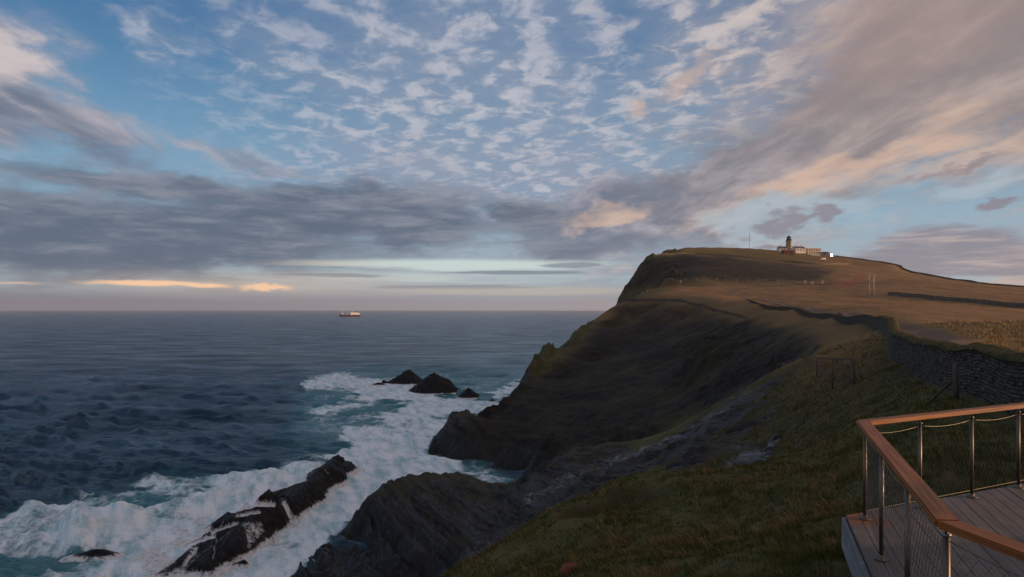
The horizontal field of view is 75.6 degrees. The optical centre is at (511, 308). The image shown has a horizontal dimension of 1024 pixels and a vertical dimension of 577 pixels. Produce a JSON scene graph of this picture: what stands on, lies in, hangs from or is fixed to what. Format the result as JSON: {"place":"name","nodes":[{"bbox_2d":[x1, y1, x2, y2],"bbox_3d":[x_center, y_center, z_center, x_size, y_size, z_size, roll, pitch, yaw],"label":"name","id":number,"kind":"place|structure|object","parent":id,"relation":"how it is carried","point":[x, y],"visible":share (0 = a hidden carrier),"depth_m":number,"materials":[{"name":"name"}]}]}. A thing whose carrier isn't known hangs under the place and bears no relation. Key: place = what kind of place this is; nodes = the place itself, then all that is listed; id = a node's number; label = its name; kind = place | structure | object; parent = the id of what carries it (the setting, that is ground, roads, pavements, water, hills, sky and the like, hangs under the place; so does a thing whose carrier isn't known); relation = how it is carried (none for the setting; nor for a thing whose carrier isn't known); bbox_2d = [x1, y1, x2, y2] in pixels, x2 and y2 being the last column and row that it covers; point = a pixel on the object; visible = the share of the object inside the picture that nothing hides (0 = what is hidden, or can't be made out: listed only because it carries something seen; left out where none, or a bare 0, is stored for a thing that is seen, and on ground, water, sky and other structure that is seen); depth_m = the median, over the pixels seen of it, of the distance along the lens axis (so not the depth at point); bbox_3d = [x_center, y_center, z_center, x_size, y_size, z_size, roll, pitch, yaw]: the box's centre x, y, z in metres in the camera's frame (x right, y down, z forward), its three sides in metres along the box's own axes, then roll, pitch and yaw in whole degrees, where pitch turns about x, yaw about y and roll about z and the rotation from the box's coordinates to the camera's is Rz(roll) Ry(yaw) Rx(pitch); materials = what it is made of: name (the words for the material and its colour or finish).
{"place":"outdoors","nodes":[
{"label":"outdoors","id":0,"kind":"place"},
{"bbox_2d":[0,311,605,576],"bbox_3d":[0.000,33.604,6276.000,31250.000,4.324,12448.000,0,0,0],"label":"sea","id":1,"kind":"structure","parent":0,"point":[130,434],"depth_m":219.81,"materials":[{"name":"liquid"}]},
{"bbox_2d":[59,549,126,561],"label":"sea rock","id":2,"kind":"object","parent":1,"relation":"in","point":[100,554],"visible":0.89,"depth_m":92.38,"materials":[{"name":"black stone"}]},
{"bbox_2d":[89,454,360,576],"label":"skerry","id":3,"kind":"structure","parent":1,"relation":"in","point":[226,542],"depth_m":99.90,"materials":[{"name":"black stone"}]},
{"bbox_2d":[233,559,251,569],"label":"sea rock","id":4,"kind":"object","parent":1,"relation":"in","point":[243,564],"visible":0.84,"depth_m":89.22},
{"bbox_2d":[339,311,359,316],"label":"ship","id":5,"kind":"object","parent":1,"relation":"on","point":[352,314],"visible":0.91,"depth_m":2922.62,"materials":[{"name":"red paint"}]},
{"bbox_2d":[370,382,388,385],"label":"sea rock","id":6,"kind":"object","parent":1,"relation":"in","point":[378,384],"visible":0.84,"depth_m":300.21,"materials":[{"name":"black stone"}]},
{"bbox_2d":[382,370,421,385],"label":"sea rock","id":7,"kind":"object","parent":1,"relation":"in","point":[408,378],"visible":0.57,"depth_m":305.40,"materials":[{"name":"black stone"}]},
{"bbox_2d":[409,372,460,394],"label":"sea rock","id":8,"kind":"object","parent":1,"relation":"in","point":[434,383],"visible":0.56,"depth_m":272.61,"materials":[{"name":"black stone"}]},
{"bbox_2d":[456,387,479,399],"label":"sea rock","id":9,"kind":"object","parent":1,"relation":"in","point":[468,393],"visible":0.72,"depth_m":257.10,"materials":[{"name":"black stone"}]},
{"bbox_2d":[0,0,1023,310],"label":"sky","id":10,"kind":"structure","parent":0,"point":[156,155],"materials":[{"name":"blue"}]},
{"bbox_2d":[291,247,1023,576],"bbox_3d":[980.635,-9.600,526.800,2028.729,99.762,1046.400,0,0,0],"label":"terrain","id":11,"kind":"structure","parent":0,"point":[590,406],"depth_m":100.99,"materials":[{"name":"plant"}]},
{"bbox_2d":[560,562,578,575],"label":"boulder","id":12,"kind":"object","parent":11,"relation":"on","point":[565,567],"visible":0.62,"depth_m":11.32,"materials":[{"name":"stone"}]},
{"bbox_2d":[439,319,1023,576],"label":"grass","id":13,"kind":"structure","parent":11,"relation":"on","point":[819,551],"depth_m":14.93,"materials":[{"name":"green plant"}]},
{"bbox_2d":[657,252,849,264],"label":"stone wall","id":14,"kind":"structure","parent":11,"relation":"on","point":[754,258],"depth_m":559.59,"materials":[{"name":"stone"}]},
{"bbox_2d":[777,245,786,251],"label":"white cottage","id":15,"kind":"structure","parent":11,"relation":"on","point":[779,248],"depth_m":626.91,"materials":[{"name":"paint"}]},
{"bbox_2d":[781,250,794,254],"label":"engine house","id":16,"kind":"structure","parent":11,"relation":"on","point":[788,252],"depth_m":605.14,"materials":[{"name":"red paint"}]},
{"bbox_2d":[786,234,791,249],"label":"lighthouse","id":17,"kind":"object","parent":11,"relation":"on","point":[789,243],"visible":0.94,"depth_m":669.85,"materials":[{"name":"white paint"}]},
{"bbox_2d":[791,244,805,253],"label":"keepers house","id":18,"kind":"structure","parent":11,"relation":"on","point":[799,249],"depth_m":627.95,"materials":[{"name":"paint"}]},
{"bbox_2d":[805,248,821,253],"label":"keepers house","id":19,"kind":"structure","parent":11,"relation":"on","point":[813,250],"depth_m":635.22,"materials":[{"name":"beige paint"}]},
{"bbox_2d":[793,281,834,282],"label":"stone wall","id":20,"kind":"structure","parent":11,"relation":"on","point":[814,282],"depth_m":413.77,"materials":[{"name":"grey stone"}]},
{"bbox_2d":[820,252,828,255],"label":"long shed","id":21,"kind":"structure","parent":11,"relation":"on","point":[824,253],"depth_m":635.73,"materials":[{"name":"stone"}]},
{"bbox_2d":[802,355,855,387],"bbox_3d":[20.283,3.783,43.244,0.263,2.678,21.637,0,0,17],"label":"wire fence","id":22,"kind":"object","parent":11,"relation":"on","point":[853,374],"visible":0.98,"depth_m":39.11,"materials":[{"name":"grey metal"}]},
{"bbox_2d":[868,274,873,294],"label":"utility pole","id":23,"kind":"object","parent":11,"relation":"on","point":[869,283],"visible":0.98,"depth_m":295.61,"materials":[{"name":"black paint"}]},
{"bbox_2d":[745,299,1023,418],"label":"stone wall","id":24,"kind":"structure","parent":11,"relation":"on","point":[992,374],"depth_m":23.04,"materials":[{"name":"grey stone"}]},
{"bbox_2d":[816,483,1023,576],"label":"viewing deck","id":25,"kind":"structure","parent":11,"relation":"on","point":[999,511],"depth_m":6.89,"materials":[{"name":"wood"}]},
{"bbox_2d":[856,402,1023,576],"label":"railing","id":26,"kind":"object","parent":25,"relation":"on","point":[939,513],"visible":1,"depth_m":5.78,"materials":[{"name":"wood"}]},
{"bbox_2d":[834,255,1023,286],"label":"stone wall","id":27,"kind":"structure","parent":11,"relation":"on","point":[905,269],"depth_m":540.88,"materials":[{"name":"stone"}]},
{"bbox_2d":[926,363,958,405],"bbox_3d":[13.659,2.490,21.061,0.184,1.559,1.191,0,0,-24],"label":"fence post","id":28,"kind":"object","parent":11,"relation":"on","point":[955,378],"visible":0.66,"depth_m":20.56,"materials":[{"name":"grey wood"}]},
{"bbox_2d":[888,292,1023,307],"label":"stone wall","id":29,"kind":"structure","parent":11,"relation":"on","point":[979,301],"depth_m":219.53,"materials":[{"name":"grey stone"}]},
{"bbox_2d":[727,283,969,344],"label":"road","id":30,"kind":"structure","parent":0,"point":[931,333],"depth_m":59.92,"materials":[{"name":"grey asphalt"}]}
]}

